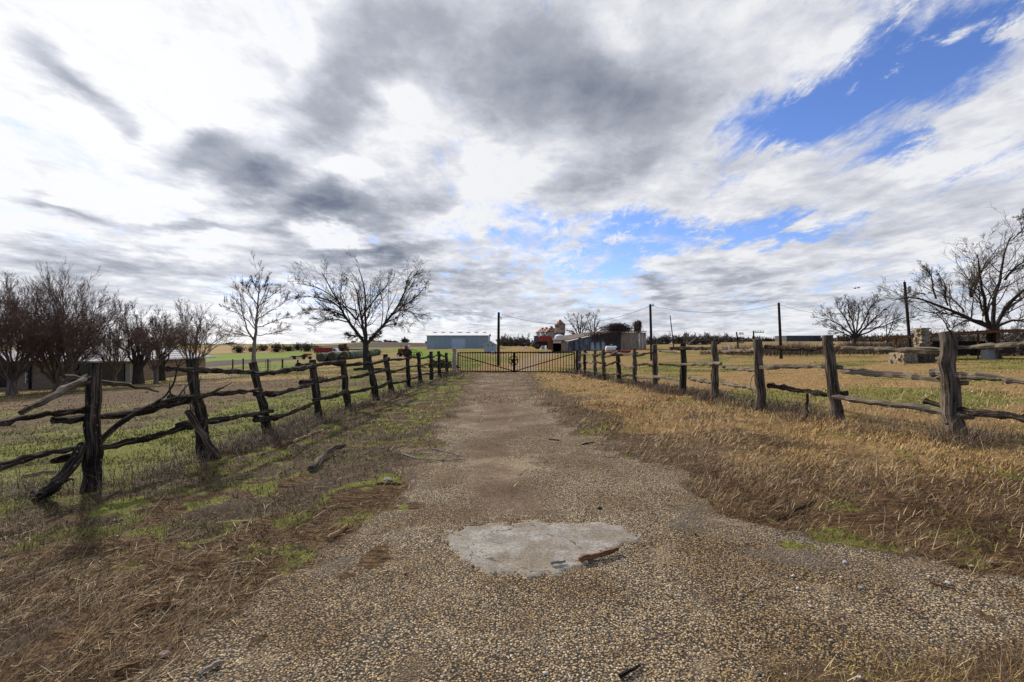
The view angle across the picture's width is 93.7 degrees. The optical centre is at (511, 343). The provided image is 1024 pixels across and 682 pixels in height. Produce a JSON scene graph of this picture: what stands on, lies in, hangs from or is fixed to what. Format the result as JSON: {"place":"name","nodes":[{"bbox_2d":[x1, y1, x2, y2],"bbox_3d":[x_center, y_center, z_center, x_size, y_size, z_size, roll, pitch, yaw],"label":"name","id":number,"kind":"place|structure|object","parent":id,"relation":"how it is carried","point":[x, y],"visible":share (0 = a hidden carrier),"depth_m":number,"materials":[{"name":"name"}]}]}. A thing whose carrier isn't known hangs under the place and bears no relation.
{"place":"outdoors","nodes":[
{"label":"outdoors","id":0,"kind":"place"},
{"bbox_2d":[0,341,1023,681],"bbox_3d":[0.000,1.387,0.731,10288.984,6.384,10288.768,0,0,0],"label":"ground","id":1,"kind":"structure","parent":0,"point":[224,355],"depth_m":5.66,"materials":[{"name":"brown plant"}]},
{"bbox_2d":[0,271,35,356],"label":"crape myrtle","id":2,"kind":"object","parent":1,"relation":"on","point":[4,332],"visible":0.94,"depth_m":27.52,"materials":[{"name":"beige plant"}]},
{"bbox_2d":[21,470,56,477],"bbox_3d":[-5.806,1.600,5.896,0.091,0.059,0.322,0,0,29],"label":"pale log","id":3,"kind":"object","parent":1,"relation":"on","point":[42,472],"visible":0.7,"depth_m":5.91,"materials":[{"name":"grey wood"}]},
{"bbox_2d":[0,271,109,394],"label":"crape myrtle","id":4,"kind":"object","parent":1,"relation":"on","point":[13,374],"visible":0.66,"depth_m":29.79,"materials":[{"name":"beige plant"}]},
{"bbox_2d":[29,442,87,500],"bbox_3d":[-4.665,1.325,4.868,0.545,0.593,0.428,0,0,0],"label":"leaning log","id":5,"kind":"object","parent":1,"relation":"on","point":[66,472],"visible":0.94,"depth_m":4.78,"materials":[{"name":"brown wood"}]},
{"bbox_2d":[0,258,138,390],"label":"crape myrtle","id":6,"kind":"object","parent":1,"relation":"on","point":[55,374],"visible":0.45,"depth_m":32.62,"materials":[{"name":"beige plant"}]},
{"bbox_2d":[28,307,120,390],"bbox_3d":[-28.155,0.421,31.211,4.462,5.632,3.843,0,0,-24],"label":"crape myrtle","id":7,"kind":"object","parent":1,"relation":"on","point":[71,357],"visible":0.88,"depth_m":30.84,"materials":[{"name":"beige plant"}]},
{"bbox_2d":[0,338,215,389],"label":"stone house","id":8,"kind":"structure","parent":1,"relation":"on","point":[32,377],"depth_m":41.50,"materials":[{"name":"grey stone"}]},
{"bbox_2d":[25,365,27,382],"bbox_3d":[-41.705,2.605,41.440,0.517,1.538,0.140,0,0,0],"label":"window","id":9,"kind":"structure","parent":8,"relation":"in","point":[26,373],"depth_m":41.40,"materials":[{"name":"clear glass"}]},
{"bbox_2d":[76,298,148,381],"bbox_3d":[-28.122,-0.015,34.185,4.533,6.482,4.358,0,0,0],"label":"crape myrtle","id":10,"kind":"object","parent":1,"relation":"on","point":[116,354],"visible":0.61,"depth_m":33.81,"materials":[{"name":"beige plant"}]},
{"bbox_2d":[104,300,182,383],"bbox_3d":[-26.899,-0.076,35.142,4.868,6.444,3.911,0,0,20],"label":"old tree","id":11,"kind":"object","parent":1,"relation":"on","point":[138,362],"visible":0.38,"depth_m":34.73,"materials":[{"name":"brown plant"}]},
{"bbox_2d":[112,306,197,383],"bbox_3d":[-24.242,0.084,32.884,4.486,5.741,4.291,0,0,0],"label":"crape myrtle","id":12,"kind":"object","parent":1,"relation":"on","point":[141,334],"visible":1,"depth_m":32.82,"materials":[{"name":"beige plant"}]},
{"bbox_2d":[158,650,170,657],"bbox_3d":[-1.754,1.564,2.421,0.051,0.031,0.043,0,0,-45],"label":"flat stone","id":13,"kind":"object","parent":1,"relation":"on","point":[160,655],"visible":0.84,"depth_m":2.41,"materials":[{"name":"grey stone"}]},
{"bbox_2d":[131,305,198,380],"bbox_3d":[-27.673,0.023,38.263,4.962,6.208,4.771,0,0,-41],"label":"old tree","id":14,"kind":"object","parent":1,"relation":"on","point":[161,371],"visible":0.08,"depth_m":37.88,"materials":[{"name":"brown plant"}]},
{"bbox_2d":[147,298,245,364],"bbox_3d":[-25.021,-0.346,37.789,6.250,6.584,5.874,0,0,0],"label":"crape myrtle","id":15,"kind":"object","parent":1,"relation":"on","point":[199,332],"visible":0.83,"depth_m":37.80,"materials":[{"name":"beige plant"}]},
{"bbox_2d":[184,399,221,457],"bbox_3d":[-4.229,1.210,6.606,0.144,0.934,0.563,0,0,12],"label":"leaning slab","id":16,"kind":"object","parent":1,"relation":"on","point":[198,428],"depth_m":6.56,"materials":[{"name":"brown wood"}]},
{"bbox_2d":[0,351,448,493],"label":"rail fence","id":17,"kind":"object","parent":1,"relation":"on","point":[92,460],"visible":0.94,"depth_m":6.80,"materials":[{"name":"brown wood"}]},
{"bbox_2d":[18,374,90,414],"bbox_3d":[-4.376,0.469,4.629,0.112,0.301,1.005,0,0,-14],"label":"fallen rail","id":18,"kind":"object","parent":17,"relation":"attached to","point":[84,379],"visible":1,"depth_m":4.57,"materials":[{"name":"grey wood"}]},
{"bbox_2d":[60,374,158,391],"bbox_3d":[-4.472,0.458,5.436,0.080,0.306,1.199,0,0,6],"label":"loose rail","id":19,"kind":"object","parent":17,"relation":"attached to","point":[69,377],"visible":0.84,"depth_m":5.32,"materials":[{"name":"brown wood"}]},
{"bbox_2d":[102,376,230,442],"bbox_3d":[-4.384,0.775,6.194,0.270,0.698,1.855,0,0,14],"label":"dead branch","id":20,"kind":"object","parent":17,"relation":"on","point":[116,426],"visible":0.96,"depth_m":5.89,"materials":[{"name":"wood"}]},
{"bbox_2d":[149,358,190,407],"bbox_3d":[-4.310,0.465,6.016,0.120,0.623,0.552,0,0,14],"label":"upright twig","id":21,"kind":"object","parent":20,"relation":"on","point":[160,399],"visible":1,"depth_m":6.06,"materials":[{"name":"brown wood"}]},
{"bbox_2d":[232,345,249,352],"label":"dark shrub","id":22,"kind":"object","parent":1,"relation":"on","point":[239,349],"visible":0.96,"depth_m":164.66,"materials":[{"name":"green plant"}]},
{"bbox_2d":[209,250,294,361],"bbox_3d":[-25.139,-3.135,47.468,7.326,12.062,5.649,0,0,-17],"label":"sycamore tree","id":23,"kind":"object","parent":1,"relation":"on","point":[258,303],"visible":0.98,"depth_m":47.01,"materials":[{"name":"grey plant"}]},
{"bbox_2d":[256,342,269,350],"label":"dark shrub","id":24,"kind":"object","parent":1,"relation":"on","point":[262,348],"visible":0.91,"depth_m":182.37,"materials":[{"name":"green plant"}]},
{"bbox_2d":[232,358,298,371],"bbox_3d":[-25.035,2.267,47.954,16.919,1.800,0.175,0,0,43],"label":"wire fence","id":25,"kind":"object","parent":1,"relation":"on","point":[243,362],"visible":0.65,"depth_m":46.79,"materials":[{"name":"grey metal"}]},
{"bbox_2d":[266,342,284,351],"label":"dark shrub","id":26,"kind":"object","parent":1,"relation":"on","point":[276,347],"visible":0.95,"depth_m":164.63,"materials":[{"name":"green plant"}]},
{"bbox_2d":[282,344,295,350],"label":"dark shrub","id":27,"kind":"object","parent":1,"relation":"on","point":[290,348],"visible":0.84,"depth_m":173.36,"materials":[{"name":"green plant"}]},
{"bbox_2d":[292,342,302,349],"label":"dark shrub","id":28,"kind":"object","parent":1,"relation":"on","point":[298,347],"visible":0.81,"depth_m":182.33,"materials":[{"name":"green plant"}]},
{"bbox_2d":[291,353,311,359],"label":"hay rake","id":29,"kind":"object","parent":1,"relation":"on","point":[304,355],"visible":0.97,"depth_m":92.10,"materials":[{"name":"red paint"}]},
{"bbox_2d":[298,341,314,351],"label":"dark shrub","id":30,"kind":"object","parent":1,"relation":"on","point":[307,347],"visible":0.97,"depth_m":164.50,"materials":[{"name":"green plant"}]},
{"bbox_2d":[291,416,327,442],"bbox_3d":[-3.636,1.538,8.714,0.145,0.317,1.359,0,0,1],"label":"split branch","id":31,"kind":"object","parent":1,"relation":"on","point":[303,437],"visible":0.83,"depth_m":8.71,"materials":[{"name":"wood"}]},
{"bbox_2d":[316,353,326,361],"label":"hay bale","id":32,"kind":"object","parent":1,"relation":"on","point":[321,357],"visible":0.99,"depth_m":78.42},
{"bbox_2d":[307,443,345,471],"bbox_3d":[-2.648,1.546,6.734,0.262,0.155,1.584,0,0,-6],"label":"fallen branch","id":33,"kind":"object","parent":1,"relation":"on","point":[316,464],"visible":1,"depth_m":6.59,"materials":[{"name":"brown wood"}]},
{"bbox_2d":[314,348,340,354],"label":"farm truck","id":34,"kind":"object","parent":1,"relation":"on","point":[321,350],"visible":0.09,"depth_m":124.99,"materials":[{"name":"red paint"}]},
{"bbox_2d":[327,352,338,360],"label":"hay bale","id":35,"kind":"object","parent":1,"relation":"on","point":[332,356],"visible":0.94,"depth_m":79.49},
{"bbox_2d":[326,524,347,539],"bbox_3d":[-1.448,1.560,3.998,0.036,0.036,0.290,0,0,13],"label":"short stick","id":36,"kind":"object","parent":1,"relation":"on","point":[329,536],"visible":0.98,"depth_m":3.96,"materials":[{"name":"beige wood"}]},
{"bbox_2d":[338,344,346,351],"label":"rusty combine","id":37,"kind":"object","parent":1,"relation":"on","point":[341,347],"visible":0.66,"depth_m":150.03,"materials":[{"name":"metal"}]},
{"bbox_2d":[339,351,349,359],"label":"hay bale","id":38,"kind":"object","parent":1,"relation":"on","point":[346,354],"visible":0.76,"depth_m":80.63},
{"bbox_2d":[280,251,436,367],"bbox_3d":[-13.940,-3.285,46.878,14.185,11.916,8.864,0,0,13],"label":"pecan tree","id":39,"kind":"object","parent":1,"relation":"on","point":[363,326],"visible":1,"depth_m":46.70,"materials":[{"name":"brown plant"}]},
{"bbox_2d":[353,368,383,370],"bbox_3d":[-12.463,2.205,42.353,3.000,0.324,0.285,0,0,-4],"label":"fallen log","id":40,"kind":"object","parent":1,"relation":"on","point":[355,369],"visible":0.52,"depth_m":42.20,"materials":[{"name":"brown wood"}]},
{"bbox_2d":[375,482,399,484],"bbox_3d":[-1.406,1.580,5.426,0.277,0.036,0.040,0,0,-10],"label":"cedar splinter","id":41,"kind":"object","parent":1,"relation":"on","point":[387,483],"visible":0.97,"depth_m":5.42,"materials":[{"name":"brown wood"}]},
{"bbox_2d":[397,345,410,356],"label":"red tractor","id":42,"kind":"object","parent":1,"relation":"on","point":[401,352],"visible":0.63,"depth_m":75.26,"materials":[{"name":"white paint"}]},
{"bbox_2d":[421,356,459,367],"bbox_3d":[-7.120,2.030,48.845,4.837,1.482,3.000,0,0,0],"label":"brush pile","id":43,"kind":"object","parent":1,"relation":"on","point":[443,365],"visible":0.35,"depth_m":48.43,"materials":[{"name":"brown plant"}]},
{"bbox_2d":[452,348,456,371],"bbox_3d":[-3.473,1.077,28.901,0.264,1.626,0.265,0,0,0],"label":"gate post","id":44,"kind":"object","parent":1,"relation":"on","point":[454,359],"visible":0.74,"depth_m":28.81,"materials":[{"name":"grey concrete"}]},
{"bbox_2d":[426,332,490,348],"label":"metal building","id":45,"kind":"structure","parent":1,"relation":"on","point":[441,340],"depth_m":150.00,"materials":[{"name":"blue"}]},
{"bbox_2d":[450,338,466,347],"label":"sliding door","id":46,"kind":"structure","parent":45,"relation":"in","point":[456,342],"depth_m":149.83,"materials":[{"name":"blue metal"}]},
{"bbox_2d":[457,351,517,371],"bbox_3d":[-1.541,1.134,30.094,4.036,1.333,0.106,0,0,16],"label":"gate leaf","id":47,"kind":"object","parent":1,"relation":"on","point":[513,360],"visible":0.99,"depth_m":30.14,"materials":[{"name":"black metal"}]},
{"bbox_2d":[483,341,496,351],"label":"garden shed","id":48,"kind":"structure","parent":1,"relation":"on","point":[489,346],"depth_m":105.00,"materials":[{"name":"white paint"}]},
{"bbox_2d":[497,312,502,365],"bbox_3d":[-1.526,-0.344,60.000,0.773,7.215,0.388,0,0,0],"label":"utility pole","id":49,"kind":"object","parent":1,"relation":"on","point":[498,333],"visible":0.84,"depth_m":59.89,"materials":[{"name":"brown metal"}]},
{"bbox_2d":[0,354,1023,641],"bbox_3d":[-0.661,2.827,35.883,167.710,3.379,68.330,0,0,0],"label":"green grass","id":50,"kind":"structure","parent":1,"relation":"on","point":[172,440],"depth_m":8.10,"materials":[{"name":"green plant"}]},
{"bbox_2d":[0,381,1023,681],"bbox_3d":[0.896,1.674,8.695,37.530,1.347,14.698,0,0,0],"label":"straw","id":51,"kind":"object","parent":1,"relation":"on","point":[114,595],"visible":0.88,"depth_m":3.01,"materials":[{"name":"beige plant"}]},
{"bbox_2d":[115,660,140,673],"bbox_3d":[-1.847,1.552,2.307,0.029,0.032,0.097,0,0,43],"label":"bark slab","id":52,"kind":"object","parent":51,"relation":"on","point":[136,663],"depth_m":2.30,"materials":[{"name":"brown wood"}]},
{"bbox_2d":[134,601,170,613],"bbox_3d":[-2.122,1.546,2.836,0.175,0.042,0.043,0,0,-37],"label":"bark slab","id":53,"kind":"object","parent":51,"relation":"on","point":[153,603],"depth_m":2.83,"materials":[{"name":"brown wood"}]},
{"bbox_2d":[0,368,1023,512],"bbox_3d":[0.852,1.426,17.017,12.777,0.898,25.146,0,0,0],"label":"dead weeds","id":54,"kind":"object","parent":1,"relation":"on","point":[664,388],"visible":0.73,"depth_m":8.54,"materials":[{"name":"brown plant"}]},
{"bbox_2d":[15,318,1023,356],"bbox_3d":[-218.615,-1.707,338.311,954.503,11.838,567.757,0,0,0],"label":"treeline","id":55,"kind":"object","parent":1,"relation":"on","point":[707,339],"visible":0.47,"depth_m":221.03,"materials":[{"name":"plant"}]},
{"bbox_2d":[535,328,543,348],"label":"grain bin","id":56,"kind":"object","parent":1,"relation":"on","point":[537,333],"visible":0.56,"depth_m":136.82,"materials":[{"name":"silver metal"}]},
{"bbox_2d":[530,336,551,348],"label":"red harvester","id":57,"kind":"object","parent":1,"relation":"on","point":[539,341],"visible":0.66,"depth_m":100.05,"materials":[{"name":"paint"}]},
{"bbox_2d":[540,327,547,348],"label":"grain bin","id":58,"kind":"object","parent":1,"relation":"on","point":[542,332],"visible":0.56,"depth_m":130.81,"materials":[{"name":"metal"}]},
{"bbox_2d":[514,351,574,372],"bbox_3d":[1.948,1.096,29.145,3.747,1.333,0.063,0,0,16],"label":"gate leaf","id":59,"kind":"object","parent":1,"relation":"on","point":[541,352],"visible":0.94,"depth_m":29.16,"materials":[{"name":"black metal"}]},
{"bbox_2d":[544,326,555,349],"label":"grain bin","id":60,"kind":"object","parent":1,"relation":"on","point":[551,333],"visible":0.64,"depth_m":124.49,"materials":[{"name":"silver metal"}]},
{"bbox_2d":[554,320,565,335],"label":"hopper bin","id":61,"kind":"object","parent":1,"relation":"on","point":[559,326],"visible":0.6,"depth_m":119.90,"materials":[{"name":"metal"}]},
{"bbox_2d":[575,350,578,371],"bbox_3d":[3.798,1.090,27.898,0.249,1.505,0.245,0,0,0],"label":"gate post","id":62,"kind":"object","parent":1,"relation":"on","point":[576,358],"visible":0.65,"depth_m":27.82,"materials":[{"name":"brown wood"}]},
{"bbox_2d":[564,313,590,338],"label":"elm tree","id":63,"kind":"object","parent":1,"relation":"on","point":[580,326],"visible":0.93,"depth_m":127.54,"materials":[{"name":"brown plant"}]},
{"bbox_2d":[584,309,606,331],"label":"elm tree","id":64,"kind":"object","parent":1,"relation":"on","point":[588,319],"visible":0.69,"depth_m":128.21,"materials":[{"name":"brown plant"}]},
{"bbox_2d":[551,330,646,350],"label":"old barn","id":65,"kind":"structure","parent":1,"relation":"on","point":[633,339],"depth_m":106.00,"materials":[{"name":"grey metal"}]},
{"bbox_2d":[548,339,552,349],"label":"rusty door leaf","id":66,"kind":"object","parent":65,"relation":"in","point":[550,344],"visible":1,"depth_m":97.00,"materials":[{"name":"metal"}]},
{"bbox_2d":[561,341,567,350],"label":"door panel","id":67,"kind":"structure","parent":65,"relation":"in","point":[564,344],"depth_m":106.01,"materials":[{"name":"beige metal"}]},
{"bbox_2d":[583,332,627,346],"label":"hanging vines","id":68,"kind":"object","parent":65,"relation":"hanging from","point":[598,337],"visible":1,"depth_m":105.69,"materials":[{"name":"plant"}]},
{"bbox_2d":[593,322,637,332],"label":"dead vine","id":69,"kind":"object","parent":65,"relation":"on","point":[617,327],"visible":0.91,"depth_m":107.31,"materials":[{"name":"brown plant"}]},
{"bbox_2d":[632,320,643,335],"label":"dead vine","id":70,"kind":"object","parent":65,"relation":"on","point":[637,324],"visible":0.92,"depth_m":107.52,"materials":[{"name":"brown plant"}]},
{"bbox_2d":[599,344,616,355],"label":"tank trailer","id":71,"kind":"object","parent":1,"relation":"on","point":[610,348],"visible":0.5,"depth_m":78.39,"materials":[{"name":"white metal"}]},
{"bbox_2d":[614,350,630,355],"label":"red cart","id":72,"kind":"object","parent":1,"relation":"on","point":[625,351],"visible":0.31,"depth_m":77.97,"materials":[{"name":"paint"}]},
{"bbox_2d":[649,303,653,360],"bbox_3d":[18.054,-1.266,61.989,0.650,7.953,0.388,0,0,20],"label":"utility pole","id":73,"kind":"object","parent":1,"relation":"on","point":[650,322],"visible":0.91,"depth_m":61.87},
{"bbox_2d":[505,306,648,323],"bbox_3d":[8.277,-3.696,60.998,19.279,2.443,0.033,0,0,-6],"label":"power line","id":74,"kind":"object","parent":73,"relation":"hanging from","point":[578,323],"visible":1,"depth_m":61.05,"materials":[{"name":"grey metal"}]},
{"bbox_2d":[668,347,679,350],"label":"rusty implement","id":75,"kind":"object","parent":1,"relation":"on","point":[673,348],"visible":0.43,"depth_m":83.95,"materials":[{"name":"metal"}]},
{"bbox_2d":[735,332,743,348],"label":"crossarm pole","id":76,"kind":"object","parent":1,"relation":"on","point":[736,337],"visible":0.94,"depth_m":81.87,"materials":[{"name":"wood"}]},
{"bbox_2d":[752,330,763,338],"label":"crossarm pole","id":77,"kind":"object","parent":1,"relation":"on","point":[753,337],"visible":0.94,"depth_m":79.83,"materials":[{"name":"wood"}]},
{"bbox_2d":[778,303,782,358],"bbox_3d":[34.641,-1.429,62.000,0.650,7.761,0.377,0,0,0],"label":"utility pole","id":78,"kind":"object","parent":1,"relation":"on","point":[780,336],"visible":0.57,"depth_m":61.87,"materials":[{"name":"brown wood"}]},
{"bbox_2d":[653,304,777,312],"bbox_3d":[26.157,-4.572,61.998,16.605,1.082,0.033,0,0,0],"label":"power line","id":79,"kind":"object","parent":78,"relation":"hanging from","point":[715,312],"visible":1,"depth_m":61.99,"materials":[{"name":"grey metal"}]},
{"bbox_2d":[775,498,817,521],"bbox_3d":[2.553,1.499,4.418,0.730,0.090,0.157,0,0,-34],"label":"short stick","id":80,"kind":"object","parent":1,"relation":"on","point":[793,510],"visible":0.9,"depth_m":4.35,"materials":[{"name":"brown wood"}]},
{"bbox_2d":[723,347,871,355],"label":"wire fence","id":81,"kind":"object","parent":1,"relation":"on","point":[777,351],"visible":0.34,"depth_m":69.64,"materials":[{"name":"grey metal"}]},
{"bbox_2d":[775,335,821,340],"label":"warehouse","id":82,"kind":"structure","parent":1,"relation":"on","point":[801,337],"depth_m":270.00,"materials":[{"name":"grey metal"}]},
{"bbox_2d":[578,331,1023,436],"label":"rail fence","id":83,"kind":"object","parent":1,"relation":"on","point":[950,379],"visible":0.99,"depth_m":8.55,"materials":[{"name":"brown wood"}]},
{"bbox_2d":[804,391,808,418],"bbox_3d":[5.435,1.126,8.836,0.099,0.514,0.069,0,0,0],"label":"broken sapling","id":84,"kind":"object","parent":1,"relation":"on","point":[806,402],"visible":0.99,"depth_m":8.82,"materials":[{"name":"brown plant"}]},
{"bbox_2d":[700,338,1021,356],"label":"dry brush","id":85,"kind":"object","parent":1,"relation":"on","point":[900,344],"visible":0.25,"depth_m":74.69,"materials":[{"name":"brown plant"}]},
{"bbox_2d":[811,285,925,344],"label":"elm tree","id":86,"kind":"object","parent":1,"relation":"on","point":[854,335],"visible":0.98,"depth_m":79.62,"materials":[{"name":"brown plant"}]},
{"bbox_2d":[883,311,897,344],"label":"thin tree","id":87,"kind":"object","parent":1,"relation":"on","point":[890,327],"visible":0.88,"depth_m":77.86,"materials":[{"name":"grey plant"}]},
{"bbox_2d":[902,280,911,346],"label":"utility pole","id":88,"kind":"object","parent":1,"relation":"on","point":[907,319],"visible":0.67,"depth_m":65.87,"materials":[{"name":"brown wood"}]},
{"bbox_2d":[887,328,936,363],"bbox_3d":[30.729,0.198,36.759,3.115,2.836,1.921,0,0,0],"label":"stone barbecue","id":89,"kind":"object","parent":1,"relation":"on","point":[922,338],"visible":0.84,"depth_m":36.67,"materials":[{"name":"stone"}]},
{"bbox_2d":[928,303,960,330],"bbox_3d":[45.426,-1.413,50.513,3.416,6.201,2.370,0,0,32],"label":"gnarled tree","id":90,"kind":"object","parent":1,"relation":"on","point":[946,322],"visible":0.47,"depth_m":50.23,"materials":[{"name":"grey plant"}]},
{"bbox_2d":[870,205,1023,357],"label":"oak tree","id":91,"kind":"object","parent":1,"relation":"on","point":[993,324],"visible":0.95,"depth_m":45.94,"materials":[{"name":"brown plant"}]},
{"bbox_2d":[879,329,1023,358],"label":"open shelter","id":92,"kind":"object","parent":1,"relation":"on","point":[978,351],"visible":0.59,"depth_m":44.33,"materials":[{"name":"wood"}]},
{"bbox_2d":[980,349,1001,359],"bbox_3d":[41.370,0.957,41.500,1.150,1.105,0.900,0,0,0],"label":"stone table","id":93,"kind":"object","parent":1,"relation":"on","point":[986,354],"visible":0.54,"depth_m":41.18,"materials":[{"name":"grey stone"}]},
{"bbox_2d":[0,354,1023,517],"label":"dry grass","id":94,"kind":"structure","parent":0,"point":[801,427],"depth_m":7.79,"materials":[{"name":"beige plant"}]},
{"bbox_2d":[0,0,1023,343],"label":"sky","id":95,"kind":"structure","parent":0,"point":[548,160],"materials":[{"name":"white"}]},
{"bbox_2d":[124,373,1023,681],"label":"driveway","id":96,"kind":"structure","parent":0,"point":[504,497],"depth_m":3.02,"materials":[{"name":"beige gravel"}]},
{"bbox_2d":[197,660,220,676],"bbox_3d":[-1.458,1.559,2.311,0.027,0.027,0.113,0,0,21],"label":"short stick","id":97,"kind":"object","parent":96,"relation":"on","point":[207,668],"visible":1,"depth_m":2.30,"materials":[{"name":"grey wood"}]},
{"bbox_2d":[400,453,466,461],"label":"thin branch","id":98,"kind":"object","parent":96,"relation":"on","point":[432,459],"visible":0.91,"depth_m":6.61,"materials":[{"name":"brown wood"}]},
{"bbox_2d":[431,448,461,455],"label":"thin branch","id":99,"kind":"object","parent":96,"relation":"on","point":[445,451],"visible":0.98,"depth_m":7.13,"materials":[{"name":"grey wood"}]},
{"bbox_2d":[445,372,585,443],"bbox_3d":[-0.373,1.623,18.018,3.994,0.261,21.435,0,0,0],"label":"blown straw","id":100,"kind":"object","parent":96,"relation":"on","point":[494,401],"visible":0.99,"depth_m":14.79,"materials":[{"name":"beige plant"}]},
{"bbox_2d":[443,519,641,578],"bbox_3d":[0.216,1.594,3.810,1.752,0.040,1.220,0,0,0],"label":"concrete patch","id":101,"kind":"object","parent":96,"relation":"on","point":[535,547],"visible":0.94,"depth_m":3.79,"materials":[{"name":"grey concrete"}]},
{"bbox_2d":[550,559,565,564],"bbox_3d":[0.329,1.563,3.441,0.116,0.029,0.023,0,0,-21],"label":"flat stone","id":102,"kind":"object","parent":101,"relation":"on","point":[557,562],"visible":1,"depth_m":3.43,"materials":[{"name":"grey stone"}]},
{"bbox_2d":[578,547,618,562],"bbox_3d":[0.645,1.561,3.562,0.363,0.056,0.057,0,0,-27],"label":"wood chunk","id":103,"kind":"object","parent":101,"relation":"on","point":[588,557],"visible":1,"depth_m":3.53,"materials":[{"name":"brown wood"}]},
{"bbox_2d":[203,494,934,680],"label":"pebbles","id":104,"kind":"object","parent":96,"relation":"on","point":[750,633],"visible":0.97,"depth_m":2.84,"materials":[{"name":"grey stone"}]},
{"bbox_2d":[618,663,640,678],"bbox_3d":[0.570,1.579,2.322,0.142,0.024,0.022,0,0,-35],"label":"short stick","id":105,"kind":"object","parent":96,"relation":"on","point":[621,675],"visible":1,"depth_m":2.30,"materials":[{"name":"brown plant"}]},
{"bbox_2d":[722,631,1022,681],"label":"yellow grass","id":106,"kind":"structure","parent":96,"relation":"on","point":[884,666],"depth_m":2.31,"materials":[{"name":"yellow plant"}]},
{"bbox_2d":[929,581,955,589],"bbox_3d":[2.715,1.527,3.028,0.022,0.017,0.127,0,0,-35],"label":"short stick","id":107,"kind":"object","parent":96,"relation":"on","point":[941,585],"visible":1,"depth_m":3.03,"materials":[{"name":"brown wood"}]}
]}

